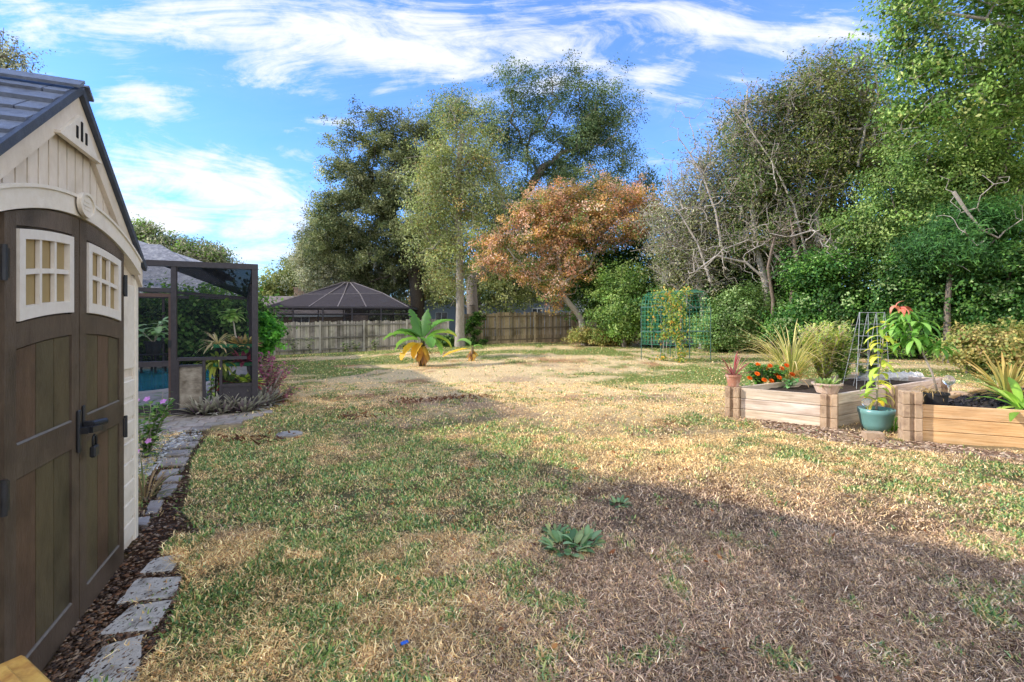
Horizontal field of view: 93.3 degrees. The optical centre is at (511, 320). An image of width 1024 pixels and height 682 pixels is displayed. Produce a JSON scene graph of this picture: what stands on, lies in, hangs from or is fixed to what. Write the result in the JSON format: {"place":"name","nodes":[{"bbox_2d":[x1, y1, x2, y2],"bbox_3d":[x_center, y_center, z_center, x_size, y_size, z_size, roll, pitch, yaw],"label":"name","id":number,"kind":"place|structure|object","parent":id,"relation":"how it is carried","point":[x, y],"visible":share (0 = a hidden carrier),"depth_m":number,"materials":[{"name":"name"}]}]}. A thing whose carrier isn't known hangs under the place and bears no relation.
{"place":"outdoors","nodes":[
{"label":"outdoors","id":0,"kind":"place"},
{"bbox_2d":[138,368,223,390],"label":"pool water","id":1,"kind":"structure","parent":0,"point":[148,379],"depth_m":11.89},
{"bbox_2d":[0,0,1023,318],"label":"sky","id":2,"kind":"structure","parent":0,"point":[204,111],"materials":[{"name":"blue"}]},
{"bbox_2d":[42,327,1023,681],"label":"ground","id":3,"kind":"structure","parent":0,"point":[490,373],"depth_m":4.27,"materials":[{"name":"plant"}]},
{"bbox_2d":[0,655,50,681],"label":"yellow box","id":4,"kind":"object","parent":3,"relation":"on","point":[21,668],"visible":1,"depth_m":1.47,"materials":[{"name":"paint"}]},
{"bbox_2d":[0,28,55,73],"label":"oak tree","id":5,"kind":"object","parent":3,"relation":"on","point":[13,63],"visible":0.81,"depth_m":16.84,"materials":[{"name":"green plant"}]},
{"bbox_2d":[0,68,147,671],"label":"garden shed","id":6,"kind":"structure","parent":3,"relation":"on","point":[73,264],"depth_m":2.10,"materials":[{"name":"beige plastic"}]},
{"bbox_2d":[0,209,102,671],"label":"door","id":7,"kind":"structure","parent":6,"relation":"in","point":[41,429],"depth_m":1.92,"materials":[{"name":"brown wood"}]},
{"bbox_2d":[79,219,127,618],"bbox_3d":[-2.121,0.464,2.551,0.114,1.872,0.620,0,0,-23],"label":"door","id":8,"kind":"structure","parent":6,"relation":"in","point":[103,284],"depth_m":2.50,"materials":[{"name":"brown wood"}]},
{"bbox_2d":[78,634,143,681],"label":"stepping stone","id":9,"kind":"object","parent":3,"relation":"on","point":[136,651],"visible":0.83,"depth_m":1.97,"materials":[{"name":"stone"}]},
{"bbox_2d":[44,456,197,681],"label":"mulch debris","id":10,"kind":"object","parent":3,"relation":"on","point":[71,670],"visible":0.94,"depth_m":2.24,"materials":[{"name":"wood"}]},
{"bbox_2d":[98,600,171,638],"bbox_3d":[-1.746,1.407,2.273,0.226,0.039,0.249,0,0,-11],"label":"stepping stone","id":11,"kind":"object","parent":3,"relation":"on","point":[144,623],"visible":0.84,"depth_m":2.25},
{"bbox_2d":[115,576,181,607],"bbox_3d":[-1.866,1.409,2.521,0.270,0.041,0.252,0,0,-15],"label":"stepping stone","id":12,"kind":"object","parent":3,"relation":"on","point":[135,588],"visible":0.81,"depth_m":2.50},
{"bbox_2d":[138,391,175,457],"bbox_3d":[-3.659,1.069,4.910,0.496,0.662,0.445,0,0,0],"label":"periwinkle","id":13,"kind":"object","parent":3,"relation":"on","point":[146,446],"visible":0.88,"depth_m":4.90,"materials":[{"name":"green plant"}]},
{"bbox_2d":[139,554,178,575],"bbox_3d":[-2.007,1.412,2.775,0.166,0.038,0.216,0,0,-17],"label":"stepping stone","id":14,"kind":"object","parent":3,"relation":"on","point":[156,568],"visible":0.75,"depth_m":2.75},
{"bbox_2d":[138,456,195,500],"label":"dead plant","id":15,"kind":"object","parent":3,"relation":"on","point":[152,489],"visible":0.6,"depth_m":3.88,"materials":[{"name":"brown plant"}]},
{"bbox_2d":[138,426,201,475],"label":"gravel","id":16,"kind":"structure","parent":3,"relation":"on","point":[163,450],"depth_m":5.36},
{"bbox_2d":[159,457,188,467],"bbox_3d":[-3.364,1.411,4.799,0.252,0.040,0.325,0,0,-26],"label":"stepping stone","id":17,"kind":"object","parent":3,"relation":"on","point":[173,460],"visible":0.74,"depth_m":4.78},
{"bbox_2d":[131,212,248,263],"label":"oak tree","id":18,"kind":"object","parent":3,"relation":"on","point":[145,232],"visible":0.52,"depth_m":37.27,"materials":[{"name":"green plant"}]},
{"bbox_2d":[138,366,246,404],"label":"pool deck","id":19,"kind":"structure","parent":3,"relation":"on","point":[153,396],"depth_m":9.12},
{"bbox_2d":[138,353,167,372],"bbox_3d":[-9.783,1.159,13.200,0.480,0.502,0.480,0,0,0],"label":"plant stool","id":20,"kind":"object","parent":19,"relation":"on","point":[155,359],"visible":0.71,"depth_m":13.02,"materials":[{"name":"black plastic"}]},
{"bbox_2d":[138,317,167,353],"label":"potted plant","id":21,"kind":"object","parent":20,"relation":"on","point":[153,347],"visible":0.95,"depth_m":13.16,"materials":[{"name":"green plant"}]},
{"bbox_2d":[138,260,257,414],"bbox_3d":[-10.025,0.458,10.100,9.110,2.687,9.360,0,0,-23],"label":"screen enclosure","id":22,"kind":"object","parent":3,"relation":"on","point":[185,382],"visible":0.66,"depth_m":7.42,"materials":[{"name":"brown metal"}]},
{"bbox_2d":[138,293,170,413],"bbox_3d":[-5.472,0.481,7.000,0.930,1.761,0.072,0,0,-23],"label":"door","id":23,"kind":"structure","parent":22,"relation":"in","point":[147,363],"depth_m":7.14,"materials":[{"name":"brown metal"}]},
{"bbox_2d":[176,360,205,414],"bbox_3d":[-4.837,0.993,7.287,0.372,0.817,0.060,0,0,-23],"label":"pet door","id":24,"kind":"structure","parent":22,"relation":"in","point":[190,379],"depth_m":7.27,"materials":[{"name":"grey metal"}]},
{"bbox_2d":[138,240,258,307],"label":"family house","id":25,"kind":"structure","parent":3,"relation":"on","point":[154,252],"depth_m":18.51,"materials":[{"name":"beige paint"}]},
{"bbox_2d":[170,395,229,417],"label":"oyster plant","id":26,"kind":"object","parent":3,"relation":"on","point":[202,409],"visible":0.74,"depth_m":7.08,"materials":[{"name":"green plant"}]},
{"bbox_2d":[138,410,272,434],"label":"patio","id":27,"kind":"structure","parent":3,"relation":"on","point":[207,422],"depth_m":6.68,"materials":[{"name":"stone"}]},
{"bbox_2d":[138,271,297,364],"bbox_3d":[-11.069,-0.096,16.460,6.970,3.420,5.128,0,0,0],"label":"leafy bush","id":28,"kind":"object","parent":3,"relation":"on","point":[196,318],"visible":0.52,"depth_m":15.30,"materials":[{"name":"green plant"}]},
{"bbox_2d":[197,391,246,415],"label":"oyster plant","id":29,"kind":"object","parent":3,"relation":"on","point":[218,406],"visible":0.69,"depth_m":7.19,"materials":[{"name":"green plant"}]},
{"bbox_2d":[213,343,251,395],"bbox_3d":[-4.457,0.886,7.776,0.550,1.030,0.320,0,0,-23],"label":"plant stand","id":30,"kind":"object","parent":3,"relation":"on","point":[217,347],"visible":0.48,"depth_m":7.64,"materials":[{"name":"black plastic"}]},
{"bbox_2d":[195,351,238,379],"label":"trailing plant","id":31,"kind":"object","parent":30,"relation":"on","point":[210,367],"visible":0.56,"depth_m":7.56,"materials":[{"name":"green plant"}]},
{"bbox_2d":[197,331,237,353],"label":"spiky plant","id":32,"kind":"object","parent":30,"relation":"on","point":[215,338],"visible":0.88,"depth_m":7.62,"materials":[{"name":"beige plant"}]},
{"bbox_2d":[218,308,245,337],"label":"bonsai plant","id":33,"kind":"object","parent":30,"relation":"on","point":[231,315],"visible":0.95,"depth_m":7.75,"materials":[{"name":"green plant"}]},
{"bbox_2d":[220,393,271,413],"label":"oyster plant","id":34,"kind":"object","parent":3,"relation":"on","point":[250,405],"visible":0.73,"depth_m":7.34,"materials":[{"name":"green plant"}]},
{"bbox_2d":[217,430,298,444],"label":"leaf litter","id":35,"kind":"object","parent":3,"relation":"on","point":[242,437],"visible":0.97,"depth_m":5.62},
{"bbox_2d":[240,311,290,361],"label":"leafy bush","id":36,"kind":"object","parent":3,"relation":"on","point":[270,332],"visible":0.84,"depth_m":12.31,"materials":[{"name":"green plant"}]},
{"bbox_2d":[259,385,287,408],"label":"oyster plant","id":37,"kind":"object","parent":3,"relation":"on","point":[273,396],"visible":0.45,"depth_m":7.98,"materials":[{"name":"purple plant"}]},
{"bbox_2d":[258,361,297,392],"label":"shrub","id":38,"kind":"object","parent":3,"relation":"on","point":[268,376],"visible":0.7,"depth_m":8.70,"materials":[{"name":"purple plant"}]},
{"bbox_2d":[258,254,298,295],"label":"tree","id":39,"kind":"object","parent":3,"relation":"on","point":[270,286],"visible":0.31,"depth_m":60.13,"materials":[{"name":"green plant"}]},
{"bbox_2d":[265,384,306,402],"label":"shrub","id":40,"kind":"object","parent":3,"relation":"on","point":[291,389],"visible":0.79,"depth_m":8.29,"materials":[{"name":"green plant"}]},
{"bbox_2d":[261,287,372,343],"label":"house","id":41,"kind":"structure","parent":3,"relation":"on","point":[314,318],"depth_m":43.16,"materials":[{"name":"beige paint"}]},
{"bbox_2d":[267,282,417,347],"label":"screen dome","id":42,"kind":"structure","parent":3,"relation":"on","point":[351,296],"depth_m":32.23,"materials":[{"name":"metal"}]},
{"bbox_2d":[271,215,432,344],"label":"oak tree","id":43,"kind":"object","parent":3,"relation":"on","point":[314,278],"visible":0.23,"depth_m":38.55,"materials":[{"name":"green plant"}]},
{"bbox_2d":[273,319,448,354],"bbox_3d":[-13.141,1.014,26.793,19.163,2.224,0.126,0,0,-11],"label":"wooden fence","id":44,"kind":"object","parent":3,"relation":"on","point":[337,334],"visible":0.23,"depth_m":27.51,"materials":[{"name":"wood"}]},
{"bbox_2d":[288,94,463,342],"bbox_3d":[-9.939,-7.403,37.021,13.249,18.602,7.870,0,0,0],"label":"oak tree","id":45,"kind":"object","parent":3,"relation":"on","point":[339,226],"visible":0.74,"depth_m":35.91,"materials":[{"name":"green plant"}]},
{"bbox_2d":[383,309,456,365],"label":"banana plant","id":46,"kind":"object","parent":3,"relation":"on","point":[421,329],"visible":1,"depth_m":15.14,"materials":[{"name":"green plant"}]},
{"bbox_2d":[424,297,466,336],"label":"house","id":47,"kind":"structure","parent":3,"relation":"on","point":[436,313],"depth_m":48.11,"materials":[{"name":"blue"}]},
{"bbox_2d":[387,82,532,346],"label":"slender tree","id":48,"kind":"object","parent":3,"relation":"on","point":[454,180],"visible":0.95,"depth_m":27.66,"materials":[{"name":"green plant"}]},
{"bbox_2d":[443,338,482,360],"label":"banana plant","id":49,"kind":"object","parent":3,"relation":"on","point":[472,355],"visible":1,"depth_m":17.04,"materials":[{"name":"yellow plant"}]},
{"bbox_2d":[418,221,587,341],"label":"oak tree","id":50,"kind":"object","parent":3,"relation":"on","point":[521,294],"visible":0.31,"depth_m":35.99,"materials":[{"name":"green plant"}]},
{"bbox_2d":[481,288,566,335],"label":"house","id":51,"kind":"structure","parent":3,"relation":"on","point":[538,309],"depth_m":45.47,"materials":[{"name":"blue"}]},
{"bbox_2d":[399,49,678,312],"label":"oak tree","id":52,"kind":"object","parent":3,"relation":"on","point":[594,121],"visible":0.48,"depth_m":40.99,"materials":[{"name":"green plant"}]},
{"bbox_2d":[538,529,594,559],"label":"lawn weed","id":53,"kind":"object","parent":3,"relation":"on","point":[557,536],"visible":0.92,"depth_m":3.01,"materials":[{"name":"green plant"}]},
{"bbox_2d":[464,311,675,343],"bbox_3d":[3.775,0.450,30.543,14.363,2.348,0.126,0,0,-8],"label":"wooden fence","id":54,"kind":"object","parent":3,"relation":"on","point":[496,328],"visible":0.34,"depth_m":30.17,"materials":[{"name":"wood"}]},
{"bbox_2d":[437,311,487,345],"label":"ivy","id":55,"kind":"object","parent":54,"relation":"attached to","point":[476,317],"visible":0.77,"depth_m":29.07,"materials":[{"name":"green plant"}]},
{"bbox_2d":[462,164,679,345],"bbox_3d":[3.140,-3.277,25.308,11.528,9.404,5.146,0,0,0],"label":"autumn tree","id":56,"kind":"object","parent":3,"relation":"on","point":[546,213],"visible":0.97,"depth_m":24.98,"materials":[{"name":"orange plant"}]},
{"bbox_2d":[561,524,606,552],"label":"lawn weed","id":57,"kind":"object","parent":3,"relation":"on","point":[587,530],"visible":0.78,"depth_m":3.05,"materials":[{"name":"green plant"}]},
{"bbox_2d":[560,326,636,345],"bbox_3d":[4.573,0.745,25.063,4.209,1.202,2.126,0,0,0],"label":"vine mound","id":58,"kind":"object","parent":3,"relation":"on","point":[584,336],"visible":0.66,"depth_m":24.63,"materials":[{"name":"green plant"}]},
{"bbox_2d":[557,229,665,328],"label":"leafy tree","id":59,"kind":"object","parent":3,"relation":"on","point":[626,254],"visible":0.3,"depth_m":26.24,"materials":[{"name":"green plant"}]},
{"bbox_2d":[578,258,663,346],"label":"leafy bush","id":60,"kind":"object","parent":3,"relation":"on","point":[616,291],"visible":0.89,"depth_m":23.41,"materials":[{"name":"green plant"}]},
{"bbox_2d":[369,288,888,328],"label":"distant woods","id":61,"kind":"object","parent":3,"relation":"on","point":[390,318],"visible":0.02,"depth_m":87.56,"materials":[{"name":"green plant"}]},
{"bbox_2d":[300,357,1021,680],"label":"fallen leaves","id":62,"kind":"object","parent":3,"relation":"on","point":[838,678],"visible":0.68,"depth_m":4.00,"materials":[{"name":"brown plant"}]},
{"bbox_2d":[641,290,710,361],"bbox_3d":[5.718,0.240,16.880,1.778,2.564,1.624,0,0,-38],"label":"garden trellis","id":63,"kind":"object","parent":3,"relation":"on","point":[664,317],"visible":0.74,"depth_m":16.92,"materials":[{"name":"green metal"}]},
{"bbox_2d":[647,281,696,362],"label":"climbing vine","id":64,"kind":"object","parent":63,"relation":"attached to","point":[668,297],"visible":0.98,"depth_m":15.99,"materials":[{"name":"green plant"}]},
{"bbox_2d":[620,96,780,348],"bbox_3d":[8.282,-4.361,22.031,6.775,11.417,5.021,0,0,0],"label":"scrub tree","id":65,"kind":"object","parent":3,"relation":"on","point":[695,219],"visible":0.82,"depth_m":21.63,"materials":[{"name":"green plant"}]},
{"bbox_2d":[642,165,726,281],"bbox_3d":[7.289,-4.064,20.744,3.723,4.848,2.022,0,0,0],"label":"dead branch","id":66,"kind":"object","parent":65,"relation":"attached to","point":[693,236],"visible":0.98,"depth_m":20.57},
{"bbox_2d":[651,102,729,254],"bbox_3d":[7.415,-5.918,20.301,3.482,6.417,1.872,0,0,0],"label":"dead branch","id":67,"kind":"object","parent":65,"relation":"attached to","point":[711,198],"visible":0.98,"depth_m":20.37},
{"bbox_2d":[634,106,810,334],"bbox_3d":[11.039,-4.699,24.374,9.790,12.020,6.725,0,0,0],"label":"tree","id":68,"kind":"object","parent":3,"relation":"on","point":[695,237],"visible":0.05,"depth_m":23.79,"materials":[{"name":"green plant"}]},
{"bbox_2d":[621,151,845,346],"bbox_3d":[10.583,-3.376,23.574,11.496,9.384,5.883,0,0,0],"label":"ivy clad tree","id":69,"kind":"object","parent":3,"relation":"on","point":[706,289],"visible":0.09,"depth_m":22.47,"materials":[{"name":"green plant"}]},
{"bbox_2d":[683,272,787,352],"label":"hedge shrub","id":70,"kind":"object","parent":3,"relation":"on","point":[729,312],"visible":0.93,"depth_m":19.33,"materials":[{"name":"green plant"}]},
{"bbox_2d":[698,48,836,350],"bbox_3d":[10.645,-4.830,20.433,5.766,12.428,4.586,0,0,0],"label":"scrub tree","id":71,"kind":"object","parent":3,"relation":"on","point":[755,206],"visible":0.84,"depth_m":20.00,"materials":[{"name":"green plant"}]},
{"bbox_2d":[678,222,796,292],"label":"dead branch","id":72,"kind":"object","parent":71,"relation":"attached to","point":[774,254],"visible":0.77,"depth_m":19.57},
{"bbox_2d":[661,229,777,290],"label":"dead branch","id":73,"kind":"object","parent":72,"relation":"attached to","point":[750,266],"visible":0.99,"depth_m":18.87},
{"bbox_2d":[717,68,766,191],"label":"dead branch","id":74,"kind":"object","parent":71,"relation":"attached to","point":[745,104],"visible":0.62,"depth_m":19.77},
{"bbox_2d":[701,90,811,254],"bbox_3d":[9.931,-6.074,19.437,4.590,7.001,2.152,0,0,0],"label":"dead branch","id":75,"kind":"object","parent":71,"relation":"attached to","point":[785,188],"visible":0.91,"depth_m":19.37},
{"bbox_2d":[755,219,791,354],"bbox_3d":[10.149,-1.246,18.566,1.139,5.251,0.990,0,0,-8],"label":"bare trunk","id":76,"kind":"object","parent":3,"relation":"on","point":[772,248],"visible":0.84,"depth_m":18.55,"materials":[{"name":"brown plant"}]},
{"bbox_2d":[748,273,804,350],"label":"hedge shrub","id":77,"kind":"object","parent":3,"relation":"on","point":[780,292],"visible":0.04,"depth_m":21.07,"materials":[{"name":"green plant"}]},
{"bbox_2d":[773,211,815,354],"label":"tree","id":78,"kind":"object","parent":3,"relation":"on","point":[793,238],"visible":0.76,"depth_m":18.55,"materials":[{"name":"brown plant"}]},
{"bbox_2d":[745,244,913,359],"bbox_3d":[11.381,-0.738,17.513,5.456,4.214,3.534,0,0,0],"label":"hedge shrub","id":79,"kind":"object","parent":3,"relation":"on","point":[815,286],"visible":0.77,"depth_m":16.98,"materials":[{"name":"green plant"}]},
{"bbox_2d":[762,30,908,309],"bbox_3d":[13.195,-5.153,19.982,6.406,13.014,4.221,0,0,0],"label":"scrub tree","id":80,"kind":"object","parent":3,"relation":"on","point":[824,149],"visible":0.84,"depth_m":19.48,"materials":[{"name":"green plant"}]},
{"bbox_2d":[838,44,884,166],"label":"dead branch","id":81,"kind":"object","parent":80,"relation":"attached to","point":[863,138],"visible":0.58,"depth_m":19.17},
{"bbox_2d":[725,372,951,428],"bbox_3d":[5.259,1.194,7.630,4.289,0.461,1.332,0,0,-30],"label":"raised bed","id":82,"kind":"object","parent":3,"relation":"on","point":[792,404],"visible":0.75,"depth_m":6.82,"materials":[{"name":"wood"}]},
{"bbox_2d":[715,354,751,386],"bbox_3d":[3.257,0.706,7.078,0.671,0.508,0.547,0,0,0],"label":"terracotta pot","id":83,"kind":"object","parent":82,"relation":"on","point":[733,377],"visible":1,"depth_m":7.02,"materials":[{"name":"ceramic"}]},
{"bbox_2d":[743,361,778,384],"bbox_3d":[3.968,0.868,7.844,0.609,0.384,0.576,0,0,0],"label":"marigold","id":84,"kind":"object","parent":82,"relation":"on","point":[758,375],"visible":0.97,"depth_m":7.72,"materials":[{"name":"green plant"}]},
{"bbox_2d":[757,362,794,382],"bbox_3d":[4.250,0.870,7.791,0.510,0.378,0.560,0,0,0],"label":"marigold","id":85,"kind":"object","parent":82,"relation":"on","point":[783,372],"visible":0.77,"depth_m":7.70,"materials":[{"name":"orange plant"}]},
{"bbox_2d":[729,318,865,386],"bbox_3d":[4.758,0.537,8.314,2.244,1.267,2.309,0,0,19],"label":"lemongrass","id":86,"kind":"object","parent":82,"relation":"on","point":[797,366],"visible":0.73,"depth_m":8.11,"materials":[{"name":"green plant"}]},
{"bbox_2d":[796,319,858,379],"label":"herb bush","id":87,"kind":"object","parent":82,"relation":"on","point":[823,367],"visible":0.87,"depth_m":8.07,"materials":[{"name":"green plant"}]},
{"bbox_2d":[811,376,843,393],"bbox_3d":[4.196,0.849,6.453,0.420,0.221,0.399,0,0,0],"label":"stone pot","id":88,"kind":"object","parent":82,"relation":"on","point":[827,386],"visible":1,"depth_m":6.34,"materials":[{"name":"stone"}]},
{"bbox_2d":[833,340,859,382],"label":"herb bush","id":89,"kind":"object","parent":82,"relation":"on","point":[842,365],"visible":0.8,"depth_m":7.99,"materials":[{"name":"green plant"}]},
{"bbox_2d":[843,312,889,388],"bbox_3d":[5.686,0.479,7.748,0.648,1.225,0.284,0,0,-8],"label":"wire trellis","id":90,"kind":"object","parent":82,"relation":"on","point":[857,363],"visible":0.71,"depth_m":7.76,"materials":[{"name":"silver metal"}]},
{"bbox_2d":[854,353,887,376],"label":"herb bush","id":91,"kind":"object","parent":82,"relation":"on","point":[868,369],"visible":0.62,"depth_m":8.47,"materials":[{"name":"green plant"}]},
{"bbox_2d":[748,48,952,285],"bbox_3d":[15.348,-5.622,22.472,9.588,13.850,5.300,0,0,0],"label":"tree","id":92,"kind":"object","parent":3,"relation":"on","point":[843,201],"visible":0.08,"depth_m":21.75,"materials":[{"name":"green plant"}]},
{"bbox_2d":[861,430,884,439],"bbox_3d":[4.320,1.379,5.787,0.200,0.095,0.120,0,0,12],"label":"paving brick","id":93,"kind":"object","parent":3,"relation":"on","point":[874,435],"visible":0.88,"depth_m":5.74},
{"bbox_2d":[854,321,904,431],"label":"potted plant","id":94,"kind":"object","parent":3,"relation":"on","point":[876,417],"visible":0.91,"depth_m":6.19,"materials":[{"name":"plant"}]},
{"bbox_2d":[759,419,1023,459],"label":"mulch debris","id":95,"kind":"object","parent":3,"relation":"on","point":[945,447],"visible":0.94,"depth_m":5.59,"materials":[{"name":"wood"}]},
{"bbox_2d":[805,74,1023,356],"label":"leafy tree","id":96,"kind":"object","parent":3,"relation":"on","point":[912,195],"visible":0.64,"depth_m":16.98,"materials":[{"name":"green plant"}]},
{"bbox_2d":[733,192,866,267],"bbox_3d":[10.666,-2.764,17.388,4.688,3.493,2.283,0,0,-9],"label":"dead branch","id":97,"kind":"object","parent":96,"relation":"attached to","point":[830,240],"visible":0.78,"depth_m":17.34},
{"bbox_2d":[845,249,985,359],"bbox_3d":[14.202,-0.668,16.587,5.428,4.073,3.867,0,0,0],"label":"hedge shrub","id":98,"kind":"object","parent":3,"relation":"on","point":[922,298],"visible":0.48,"depth_m":15.90,"materials":[{"name":"green plant"}]},
{"bbox_2d":[839,0,1023,161],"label":"oak branches","id":99,"kind":"object","parent":3,"relation":"on","point":[1004,45],"visible":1,"depth_m":14.76,"materials":[{"name":"green plant"}]},
{"bbox_2d":[854,86,1023,294],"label":"tree","id":100,"kind":"object","parent":3,"relation":"on","point":[1015,139],"visible":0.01,"depth_m":21.13,"materials":[{"name":"green plant"}]},
{"bbox_2d":[879,189,1023,362],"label":"tree","id":101,"kind":"object","parent":3,"relation":"on","point":[937,240],"visible":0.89,"depth_m":14.64,"materials":[{"name":"green plant"}]},
{"bbox_2d":[936,175,1022,270],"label":"dead branch","id":102,"kind":"object","parent":101,"relation":"attached to","point":[958,199],"visible":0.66,"depth_m":14.36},
{"bbox_2d":[898,383,1023,447],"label":"raised bed","id":103,"kind":"object","parent":3,"relation":"on","point":[960,418],"visible":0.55,"depth_m":5.59,"materials":[{"name":"wood"}]},
{"bbox_2d":[879,301,960,405],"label":"mango sapling","id":104,"kind":"object","parent":103,"relation":"on","point":[905,321],"visible":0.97,"depth_m":5.79,"materials":[{"name":"green plant"}]},
{"bbox_2d":[943,351,1023,400],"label":"spiky plant","id":105,"kind":"object","parent":103,"relation":"on","point":[1002,375],"visible":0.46,"depth_m":6.41,"materials":[{"name":"yellow plant"}]},
{"bbox_2d":[967,377,1023,421],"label":"strap plant","id":106,"kind":"object","parent":103,"relation":"on","point":[1015,399],"visible":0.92,"depth_m":5.64,"materials":[{"name":"green plant"}]},
{"bbox_2d":[925,316,1023,373],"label":"vine mound","id":107,"kind":"object","parent":3,"relation":"on","point":[974,344],"visible":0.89,"depth_m":12.19,"materials":[{"name":"green plant"}]},
{"bbox_2d":[930,216,1023,337],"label":"hedge shrub","id":108,"kind":"object","parent":3,"relation":"on","point":[1004,297],"visible":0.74,"depth_m":14.60,"materials":[{"name":"green plant"}]},
{"bbox_2d":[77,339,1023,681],"bbox_3d":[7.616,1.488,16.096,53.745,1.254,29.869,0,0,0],"label":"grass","id":109,"kind":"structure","parent":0,"point":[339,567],"depth_m":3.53,"materials":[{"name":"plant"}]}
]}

